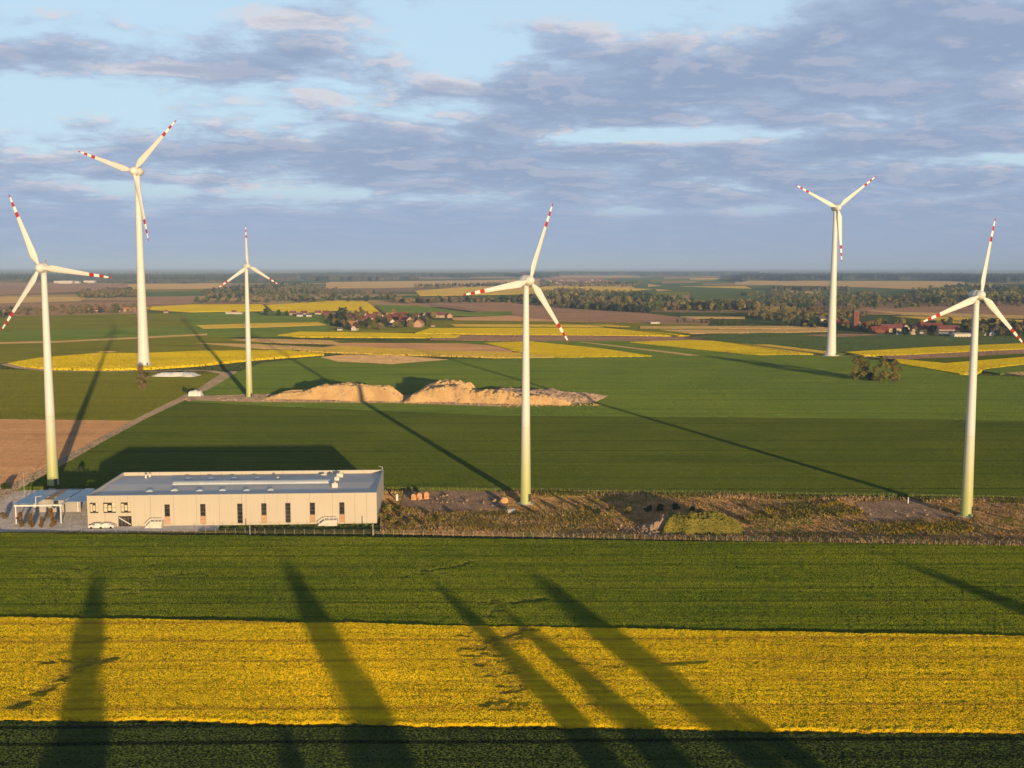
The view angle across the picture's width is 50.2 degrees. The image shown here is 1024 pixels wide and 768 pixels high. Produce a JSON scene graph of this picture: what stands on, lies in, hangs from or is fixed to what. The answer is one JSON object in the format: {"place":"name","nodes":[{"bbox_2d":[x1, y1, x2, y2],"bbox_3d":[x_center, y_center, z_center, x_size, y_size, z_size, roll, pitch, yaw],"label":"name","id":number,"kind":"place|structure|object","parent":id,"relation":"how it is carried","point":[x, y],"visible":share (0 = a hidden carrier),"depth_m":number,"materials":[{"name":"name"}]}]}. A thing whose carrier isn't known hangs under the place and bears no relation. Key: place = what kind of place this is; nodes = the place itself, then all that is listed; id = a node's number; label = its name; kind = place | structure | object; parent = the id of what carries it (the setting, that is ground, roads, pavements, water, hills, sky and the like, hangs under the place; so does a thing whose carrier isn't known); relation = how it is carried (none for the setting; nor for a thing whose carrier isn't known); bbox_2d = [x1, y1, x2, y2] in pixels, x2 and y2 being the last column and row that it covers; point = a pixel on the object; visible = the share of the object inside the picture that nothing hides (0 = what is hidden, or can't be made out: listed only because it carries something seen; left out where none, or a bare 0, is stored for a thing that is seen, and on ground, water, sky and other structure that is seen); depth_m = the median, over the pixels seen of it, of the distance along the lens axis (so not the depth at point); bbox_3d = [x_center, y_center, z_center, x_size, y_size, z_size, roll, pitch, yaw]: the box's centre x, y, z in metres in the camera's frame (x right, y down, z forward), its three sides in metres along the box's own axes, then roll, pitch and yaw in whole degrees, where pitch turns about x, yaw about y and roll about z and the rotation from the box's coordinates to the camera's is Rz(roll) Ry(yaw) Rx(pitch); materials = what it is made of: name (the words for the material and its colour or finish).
{"place":"outdoors","nodes":[
{"label":"outdoors","id":0,"kind":"place"},
{"bbox_2d":[0,490,28,512],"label":"access road","id":1,"kind":"structure","parent":0,"point":[8,501],"depth_m":328.85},
{"bbox_2d":[0,297,86,302],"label":"stubble field","id":2,"kind":"structure","parent":0,"point":[25,299],"depth_m":2321.66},
{"bbox_2d":[0,419,129,489],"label":"bare field","id":3,"kind":"structure","parent":0,"point":[22,446],"depth_m":435.81,"materials":[{"name":"soil"}]},
{"bbox_2d":[0,302,136,315],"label":"bare field","id":4,"kind":"structure","parent":0,"point":[31,312],"depth_m":1867.72,"materials":[{"name":"soil"}]},
{"bbox_2d":[0,313,193,329],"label":"cereal field","id":5,"kind":"structure","parent":0,"point":[101,321],"depth_m":1392.58,"materials":[{"name":"plant"}]},
{"bbox_2d":[0,334,206,343],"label":"field margin","id":6,"kind":"object","parent":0,"point":[102,339],"visible":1,"depth_m":1049.23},
{"bbox_2d":[0,369,219,420],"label":"cereal field","id":7,"kind":"structure","parent":0,"point":[85,395],"depth_m":597.51,"materials":[{"name":"plant"}]},
{"bbox_2d":[0,282,232,294],"bbox_3d":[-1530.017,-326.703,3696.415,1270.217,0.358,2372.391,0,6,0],"label":"stubble field","id":8,"kind":"structure","parent":0,"point":[19,289],"depth_m":3651.63,"materials":[{"name":"plant"}]},
{"bbox_2d":[0,371,237,497],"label":"farm track","id":9,"kind":"structure","parent":0,"point":[19,484],"depth_m":443.38,"materials":[{"name":"gravel"}]},
{"bbox_2d":[0,336,261,362],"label":"cereal field","id":10,"kind":"structure","parent":0,"point":[15,352],"depth_m":957.09,"materials":[{"name":"plant"}]},
{"bbox_2d":[0,327,290,340],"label":"cereal field","id":11,"kind":"structure","parent":0,"point":[10,335],"depth_m":1142.99,"materials":[{"name":"plant"}]},
{"bbox_2d":[8,350,323,370],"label":"rape field","id":12,"kind":"structure","parent":0,"point":[115,361],"depth_m":810.35,"materials":[{"name":"plant"}]},
{"bbox_2d":[78,120,175,365],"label":"wind turbine","id":13,"kind":"object","parent":12,"relation":"on","point":[137,171],"visible":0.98,"depth_m":757.17,"materials":[{"name":"paint"}]},
{"bbox_2d":[129,291,204,296],"bbox_3d":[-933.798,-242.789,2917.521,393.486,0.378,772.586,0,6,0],"label":"cereal field","id":14,"kind":"structure","parent":0,"point":[177,293],"depth_m":2752.77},
{"bbox_2d":[146,296,198,304],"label":"bare field","id":15,"kind":"structure","parent":0,"point":[171,300],"depth_m":2262.97,"materials":[{"name":"soil"}]},
{"bbox_2d":[128,283,223,288],"bbox_3d":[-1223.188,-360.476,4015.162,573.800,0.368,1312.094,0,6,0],"label":"stubble field","id":16,"kind":"structure","parent":0,"point":[184,286],"depth_m":3865.21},
{"bbox_2d":[147,304,265,311],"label":"rape field","id":17,"kind":"structure","parent":0,"point":[213,307],"depth_m":1858.06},
{"bbox_2d":[181,311,329,337],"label":"cereal field","id":18,"kind":"structure","parent":0,"point":[195,319],"depth_m":1396.68,"materials":[{"name":"plant"}]},
{"bbox_2d":[197,322,324,328],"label":"rape field","id":19,"kind":"structure","parent":0,"point":[255,325],"depth_m":1292.67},
{"bbox_2d":[201,343,325,349],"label":"stubble field","id":20,"kind":"structure","parent":0,"point":[265,346],"depth_m":955.97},
{"bbox_2d":[235,338,346,344],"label":"stubble field","id":21,"kind":"structure","parent":0,"point":[301,341],"depth_m":1020.99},
{"bbox_2d":[266,301,377,312],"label":"rape field","id":22,"kind":"structure","parent":0,"point":[329,306],"depth_m":1911.81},
{"bbox_2d":[278,332,459,337],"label":"rape field","id":23,"kind":"structure","parent":0,"point":[347,335],"depth_m":1103.96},
{"bbox_2d":[322,355,447,363],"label":"sand patch","id":24,"kind":"object","parent":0,"point":[388,359],"visible":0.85,"depth_m":818.62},
{"bbox_2d":[334,341,491,342],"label":"cereal field","id":25,"kind":"structure","parent":0,"point":[404,341],"depth_m":1021.57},
{"bbox_2d":[327,343,511,351],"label":"bare field","id":26,"kind":"structure","parent":0,"point":[450,346],"depth_m":958.11,"materials":[{"name":"soil"}]},
{"bbox_2d":[300,346,555,357],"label":"rape field","id":27,"kind":"structure","parent":0,"point":[392,351],"depth_m":884.19,"materials":[{"name":"plant"}]},
{"bbox_2d":[326,279,539,287],"bbox_3d":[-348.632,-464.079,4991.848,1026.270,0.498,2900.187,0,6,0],"label":"stubble field","id":28,"kind":"structure","parent":0,"point":[387,284],"depth_m":4597.91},
{"bbox_2d":[375,305,511,315],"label":"cereal field","id":29,"kind":"structure","parent":0,"point":[411,309],"depth_m":1750.13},
{"bbox_2d":[451,316,569,321],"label":"bare field","id":30,"kind":"structure","parent":0,"point":[501,318],"depth_m":1480.80,"materials":[{"name":"soil"}]},
{"bbox_2d":[0,616,1023,734],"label":"rape field","id":31,"kind":"structure","parent":0,"point":[233,671],"depth_m":186.38,"materials":[{"name":"plant"}]},
{"bbox_2d":[0,532,1023,635],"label":"wheat field","id":32,"kind":"structure","parent":0,"point":[838,587],"depth_m":242.75,"materials":[{"name":"plant"}]},
{"bbox_2d":[0,720,1023,767],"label":"young crop field","id":33,"kind":"structure","parent":0,"point":[62,744],"depth_m":159.49,"materials":[{"name":"plant"}]},
{"bbox_2d":[0,268,1023,734],"bbox_3d":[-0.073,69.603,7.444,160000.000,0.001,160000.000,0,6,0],"label":"ground","id":34,"kind":"structure","parent":0,"point":[372,300],"depth_m":2213.43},
{"bbox_2d":[0,489,95,531],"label":"yard","id":35,"kind":"structure","parent":34,"relation":"on","point":[74,521],"depth_m":302.98,"materials":[{"name":"concrete"}]},
{"bbox_2d":[14,489,95,523],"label":"carport","id":36,"kind":"object","parent":35,"relation":"on","point":[45,501],"visible":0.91,"depth_m":312.93,"materials":[{"name":"metal"}]},
{"bbox_2d":[0,303,150,315],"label":"mixed wood","id":37,"kind":"object","parent":34,"relation":"on","point":[70,309],"visible":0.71,"depth_m":1729.88,"materials":[{"name":"green plant"}]},
{"bbox_2d":[76,287,136,297],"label":"mixed wood","id":38,"kind":"object","parent":34,"relation":"on","point":[116,292],"visible":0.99,"depth_m":2501.29,"materials":[{"name":"green plant"}]},
{"bbox_2d":[84,525,219,531],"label":"yard","id":39,"kind":"structure","parent":34,"relation":"on","point":[164,528],"depth_m":293.88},
{"bbox_2d":[0,273,329,283],"bbox_3d":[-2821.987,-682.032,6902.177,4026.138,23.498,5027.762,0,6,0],"label":"distant forest","id":40,"kind":"object","parent":34,"relation":"on","point":[191,277],"visible":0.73,"depth_m":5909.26,"materials":[{"name":"plant"}]},
{"bbox_2d":[23,531,379,533],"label":"grass verge","id":41,"kind":"object","parent":34,"relation":"on","point":[157,532],"depth_m":289.57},
{"bbox_2d":[199,529,376,533],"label":"green weeds","id":42,"kind":"object","parent":41,"relation":"on","point":[322,532],"visible":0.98,"depth_m":288.80,"materials":[{"name":"green plant"}]},
{"bbox_2d":[87,470,383,525],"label":"factory hall","id":43,"kind":"structure","parent":34,"relation":"on","point":[236,498],"depth_m":299.33,"materials":[{"name":"metal"}]},
{"bbox_2d":[146,274,419,280],"bbox_3d":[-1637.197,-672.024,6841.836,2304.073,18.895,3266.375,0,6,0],"label":"distant forest","id":44,"kind":"object","parent":34,"relation":"on","point":[360,277],"visible":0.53,"depth_m":6108.84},
{"bbox_2d":[195,281,396,302],"bbox_3d":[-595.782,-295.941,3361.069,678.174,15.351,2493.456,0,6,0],"label":"mixed wood","id":45,"kind":"object","parent":34,"relation":"on","point":[318,289],"visible":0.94,"depth_m":2667.24,"materials":[{"name":"green plant"}]},
{"bbox_2d":[332,309,437,329],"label":"garden trees","id":46,"kind":"object","parent":34,"relation":"on","point":[397,324],"visible":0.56,"depth_m":1362.91,"materials":[{"name":"green plant"}]},
{"bbox_2d":[300,272,559,277],"bbox_3d":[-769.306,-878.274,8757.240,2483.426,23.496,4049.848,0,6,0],"label":"distant forest","id":47,"kind":"object","parent":34,"relation":"on","point":[487,274],"visible":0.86,"depth_m":8126.90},
{"bbox_2d":[414,281,506,288],"bbox_3d":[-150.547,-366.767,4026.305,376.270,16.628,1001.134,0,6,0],"label":"mixed wood","id":48,"kind":"object","parent":34,"relation":"on","point":[459,284],"visible":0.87,"depth_m":3869.12,"materials":[{"name":"green plant"}]},
{"bbox_2d":[393,294,560,304],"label":"mixed wood","id":49,"kind":"object","parent":34,"relation":"on","point":[460,299],"visible":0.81,"depth_m":2139.58,"materials":[{"name":"green plant"}]},
{"bbox_2d":[540,281,640,286],"bbox_3d":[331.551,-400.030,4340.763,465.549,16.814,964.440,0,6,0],"label":"mixed wood","id":50,"kind":"object","parent":34,"relation":"on","point":[605,283],"visible":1,"depth_m":4120.94,"materials":[{"name":"green plant"}]},
{"bbox_2d":[515,287,696,312],"bbox_3d":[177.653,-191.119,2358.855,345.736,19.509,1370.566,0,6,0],"label":"mixed wood","id":51,"kind":"object","parent":34,"relation":"on","point":[612,297],"visible":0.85,"depth_m":2105.89,"materials":[{"name":"green plant"}]},
{"bbox_2d":[520,271,759,274],"bbox_3d":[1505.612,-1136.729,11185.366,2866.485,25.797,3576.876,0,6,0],"label":"distant forest","id":52,"kind":"object","parent":34,"relation":"on","point":[641,273],"visible":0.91,"depth_m":10787.02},
{"bbox_2d":[696,298,769,310],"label":"mixed wood","id":53,"kind":"object","parent":34,"relation":"on","point":[741,304],"visible":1,"depth_m":1749.27,"materials":[{"name":"green plant"}]},
{"bbox_2d":[746,304,867,320],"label":"mixed wood","id":54,"kind":"object","parent":34,"relation":"on","point":[844,310],"visible":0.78,"depth_m":1571.63,"materials":[{"name":"green plant"}]},
{"bbox_2d":[770,286,849,290],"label":"distant forest","id":55,"kind":"object","parent":34,"relation":"on","point":[817,288],"visible":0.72,"depth_m":3283.58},
{"bbox_2d":[741,290,929,301],"bbox_3d":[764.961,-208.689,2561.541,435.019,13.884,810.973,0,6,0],"label":"mixed wood","id":56,"kind":"object","parent":34,"relation":"on","point":[801,294],"visible":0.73,"depth_m":2579.19,"materials":[{"name":"green plant"}]},
{"bbox_2d":[740,272,1023,282],"bbox_3d":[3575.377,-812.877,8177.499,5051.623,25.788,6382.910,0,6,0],"label":"distant forest","id":57,"kind":"object","parent":34,"relation":"on","point":[990,277],"visible":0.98,"depth_m":6668.64,"materials":[{"name":"plant"}]},
{"bbox_2d":[769,293,1021,309],"bbox_3d":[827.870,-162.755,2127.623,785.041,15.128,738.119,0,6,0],"label":"mixed wood","id":58,"kind":"object","parent":34,"relation":"on","point":[916,300],"visible":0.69,"depth_m":2032.49,"materials":[{"name":"green plant"}]},
{"bbox_2d":[802,316,1001,335],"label":"garden trees","id":59,"kind":"object","parent":34,"relation":"on","point":[878,322],"visible":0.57,"depth_m":1242.14,"materials":[{"name":"green plant"}]},
{"bbox_2d":[908,282,1023,304],"bbox_3d":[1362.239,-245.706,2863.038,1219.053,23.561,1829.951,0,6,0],"label":"mixed wood","id":60,"kind":"object","parent":34,"relation":"on","point":[1015,291],"visible":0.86,"depth_m":2595.12,"materials":[{"name":"green plant"}]},
{"bbox_2d":[961,318,1023,335],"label":"mixed wood","id":61,"kind":"object","parent":34,"relation":"on","point":[1012,323],"visible":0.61,"depth_m":1244.12,"materials":[{"name":"green plant"}]},
{"bbox_2d":[0,0,1023,268],"label":"sky","id":62,"kind":"structure","parent":0,"point":[340,133],"materials":[{"name":"blue"}]},
{"bbox_2d":[16,400,1023,498],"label":"cereal field","id":63,"kind":"structure","parent":0,"point":[412,451],"depth_m":410.49,"materials":[{"name":"plant"}]},
{"bbox_2d":[1,195,110,489],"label":"wind turbine","id":64,"kind":"object","parent":63,"relation":"on","point":[43,269],"visible":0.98,"depth_m":342.04,"materials":[{"name":"white paint"}]},
{"bbox_2d":[415,287,648,295],"bbox_3d":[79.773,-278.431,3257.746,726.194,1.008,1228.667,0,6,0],"label":"rape field","id":65,"kind":"structure","parent":0,"point":[450,291],"depth_m":3221.86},
{"bbox_2d":[330,320,739,333],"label":"cereal field","id":66,"kind":"structure","parent":0,"point":[447,323],"depth_m":1280.98,"materials":[{"name":"plant"}]},
{"bbox_2d":[450,324,629,326],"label":"stubble field","id":67,"kind":"structure","parent":0,"point":[512,325],"depth_m":1295.17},
{"bbox_2d":[380,302,709,325],"bbox_3d":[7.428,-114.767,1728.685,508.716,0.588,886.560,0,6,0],"label":"bare field","id":68,"kind":"structure","parent":0,"point":[572,314],"depth_m":1646.40,"materials":[{"name":"soil"}]},
{"bbox_2d":[415,328,689,336],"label":"rape field","id":69,"kind":"structure","parent":0,"point":[547,331],"depth_m":1159.26,"materials":[{"name":"plant"}]},
{"bbox_2d":[485,341,650,357],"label":"rape field","id":70,"kind":"structure","parent":0,"point":[559,350],"depth_m":906.79,"materials":[{"name":"plant"}]},
{"bbox_2d":[430,335,714,340],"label":"bare field","id":71,"kind":"structure","parent":0,"point":[549,338],"depth_m":1068.52,"materials":[{"name":"soil"}]},
{"bbox_2d":[538,276,637,281],"bbox_3d":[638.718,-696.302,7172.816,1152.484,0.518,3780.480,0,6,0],"label":"bare field","id":72,"kind":"structure","parent":0,"point":[578,279],"depth_m":6670.84,"materials":[{"name":"soil"}]},
{"bbox_2d":[191,355,1023,420],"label":"cereal field","id":73,"kind":"structure","parent":0,"point":[780,386],"depth_m":641.31,"materials":[{"name":"plant"}]},
{"bbox_2d":[181,394,588,405],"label":"sand patch","id":74,"kind":"object","parent":73,"relation":"on","point":[259,400],"visible":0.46,"depth_m":562.83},
{"bbox_2d":[218,225,278,396],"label":"wind turbine","id":75,"kind":"object","parent":74,"relation":"on","point":[249,390],"visible":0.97,"depth_m":577.35,"materials":[{"name":"white paint"}]},
{"bbox_2d":[262,382,407,401],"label":"sand heap","id":76,"kind":"object","parent":74,"relation":"on","point":[349,391],"visible":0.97,"depth_m":570.45,"materials":[{"name":"sand"}]},
{"bbox_2d":[404,384,472,402],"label":"sand heap","id":77,"kind":"object","parent":74,"relation":"on","point":[458,393],"visible":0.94,"depth_m":563.05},
{"bbox_2d":[421,379,477,390],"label":"sand heap","id":78,"kind":"object","parent":74,"relation":"on","point":[440,383],"visible":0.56,"depth_m":593.77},
{"bbox_2d":[469,389,513,403],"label":"sand heap","id":79,"kind":"object","parent":74,"relation":"on","point":[491,396],"visible":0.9,"depth_m":557.47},
{"bbox_2d":[504,393,571,405],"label":"sand heap","id":80,"kind":"object","parent":74,"relation":"on","point":[516,399],"visible":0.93,"depth_m":551.96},
{"bbox_2d":[496,388,606,401],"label":"earth heap","id":81,"kind":"object","parent":74,"relation":"on","point":[568,395],"visible":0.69,"depth_m":576.67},
{"bbox_2d":[796,176,875,355],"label":"wind turbine","id":82,"kind":"object","parent":73,"relation":"on","point":[831,333],"visible":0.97,"depth_m":849.64,"materials":[{"name":"paint"}]},
{"bbox_2d":[850,355,869,379],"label":"broadleaf tree","id":83,"kind":"object","parent":73,"relation":"on","point":[863,365],"visible":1,"depth_m":669.11,"materials":[{"name":"green plant"}]},
{"bbox_2d":[444,341,848,356],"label":"cereal field","id":84,"kind":"structure","parent":0,"point":[697,352],"depth_m":937.35,"materials":[{"name":"plant"}]},
{"bbox_2d":[600,277,782,295],"bbox_3d":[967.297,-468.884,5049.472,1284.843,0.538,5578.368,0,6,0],"label":"cereal field","id":85,"kind":"structure","parent":0,"point":[670,287],"depth_m":4415.67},
{"bbox_2d":[380,490,1023,544],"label":"waste ground","id":86,"kind":"structure","parent":0,"point":[514,500],"depth_m":306.48,"materials":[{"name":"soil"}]},
{"bbox_2d":[400,491,507,510],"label":"dirt patch","id":87,"kind":"object","parent":86,"relation":"on","point":[476,499],"visible":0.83,"depth_m":328.49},
{"bbox_2d":[384,504,617,531],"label":"green weeds","id":88,"kind":"object","parent":86,"relation":"on","point":[486,513],"visible":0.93,"depth_m":301.59,"materials":[{"name":"green plant"}]},
{"bbox_2d":[463,204,568,504],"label":"wind turbine","id":89,"kind":"object","parent":86,"relation":"on","point":[525,281],"visible":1,"depth_m":320.06,"materials":[{"name":"white paint"}]},
{"bbox_2d":[195,528,1023,545],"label":"wire fence","id":90,"kind":"object","parent":86,"relation":"on","point":[726,537],"visible":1,"depth_m":282.75,"materials":[{"name":"grey metal"}]},
{"bbox_2d":[660,511,744,535],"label":"grassy mound","id":91,"kind":"object","parent":86,"relation":"on","point":[709,523],"visible":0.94,"depth_m":288.72,"materials":[{"name":"plant"}]},
{"bbox_2d":[562,532,1023,545],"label":"dry grass","id":92,"kind":"structure","parent":86,"relation":"on","point":[920,540],"depth_m":281.30,"materials":[{"name":"orange plant"}]},
{"bbox_2d":[750,500,862,518],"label":"flowering weeds","id":93,"kind":"object","parent":86,"relation":"on","point":[800,510],"visible":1,"depth_m":314.43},
{"bbox_2d":[855,499,953,520],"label":"dirt patch","id":94,"kind":"object","parent":86,"relation":"on","point":[878,510],"visible":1,"depth_m":315.69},
{"bbox_2d":[851,521,974,533],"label":"flowering weeds","id":95,"kind":"object","parent":86,"relation":"on","point":[932,527],"visible":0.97,"depth_m":294.22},
{"bbox_2d":[921,218,1023,517],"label":"wind turbine","id":96,"kind":"object","parent":86,"relation":"on","point":[974,298],"visible":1,"depth_m":304.00,"materials":[{"name":"white paint"}]},
{"bbox_2d":[384,488,1023,503],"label":"dry grass","id":97,"kind":"structure","parent":0,"point":[712,495],"depth_m":333.63,"materials":[{"name":"plant"}]},
{"bbox_2d":[631,340,817,354],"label":"rape field","id":98,"kind":"structure","parent":0,"point":[722,346],"depth_m":953.63,"materials":[{"name":"plant"}]},
{"bbox_2d":[640,326,827,328],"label":"field margin","id":99,"kind":"object","parent":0,"point":[731,327],"visible":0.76,"depth_m":1260.61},
{"bbox_2d":[665,328,827,333],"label":"stubble field","id":100,"kind":"structure","parent":0,"point":[761,331],"depth_m":1183.32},
{"bbox_2d":[740,344,825,353],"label":"field","id":101,"kind":"structure","parent":0,"point":[786,349],"depth_m":917.59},
{"bbox_2d":[690,285,948,302],"bbox_3d":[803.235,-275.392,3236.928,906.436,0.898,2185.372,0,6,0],"label":"cereal field","id":102,"kind":"structure","parent":0,"point":[707,294],"depth_m":3007.01,"materials":[{"name":"plant"}]},
{"bbox_2d":[735,281,972,289],"bbox_3d":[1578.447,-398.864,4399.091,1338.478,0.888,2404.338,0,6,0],"label":"stubble field","id":103,"kind":"structure","parent":0,"point":[899,284],"depth_m":4692.51,"materials":[{"name":"plant"}]},
{"bbox_2d":[690,333,1023,352],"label":"cereal field","id":104,"kind":"structure","parent":0,"point":[854,343],"depth_m":1037.80,"materials":[{"name":"plant"}]},
{"bbox_2d":[800,300,1023,314],"bbox_3d":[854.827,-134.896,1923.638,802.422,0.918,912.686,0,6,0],"label":"bare field","id":105,"kind":"structure","parent":0,"point":[1004,308],"depth_m":1848.63,"materials":[{"name":"soil"}]},
{"bbox_2d":[846,343,1023,356],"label":"rape field","id":106,"kind":"structure","parent":0,"point":[934,350],"depth_m":908.03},
{"bbox_2d":[867,310,1023,318],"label":"stubble field","id":107,"kind":"structure","parent":0,"point":[961,315],"depth_m":1613.94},
{"bbox_2d":[880,349,1023,359],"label":"bare field","id":108,"kind":"structure","parent":0,"point":[964,354],"depth_m":871.73,"materials":[{"name":"soil"}]},
{"bbox_2d":[892,316,1022,324],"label":"rape field","id":109,"kind":"structure","parent":0,"point":[956,319],"depth_m":1477.66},
{"bbox_2d":[895,357,1023,374],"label":"rape field","id":110,"kind":"structure","parent":0,"point":[960,368],"depth_m":776.18,"materials":[{"name":"plant"}]},
{"bbox_2d":[907,354,1023,362],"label":"cereal field","id":111,"kind":"structure","parent":0,"point":[955,359],"depth_m":833.58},
{"bbox_2d":[982,365,1023,374],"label":"cereal field","id":112,"kind":"structure","parent":0,"point":[1005,370],"depth_m":736.77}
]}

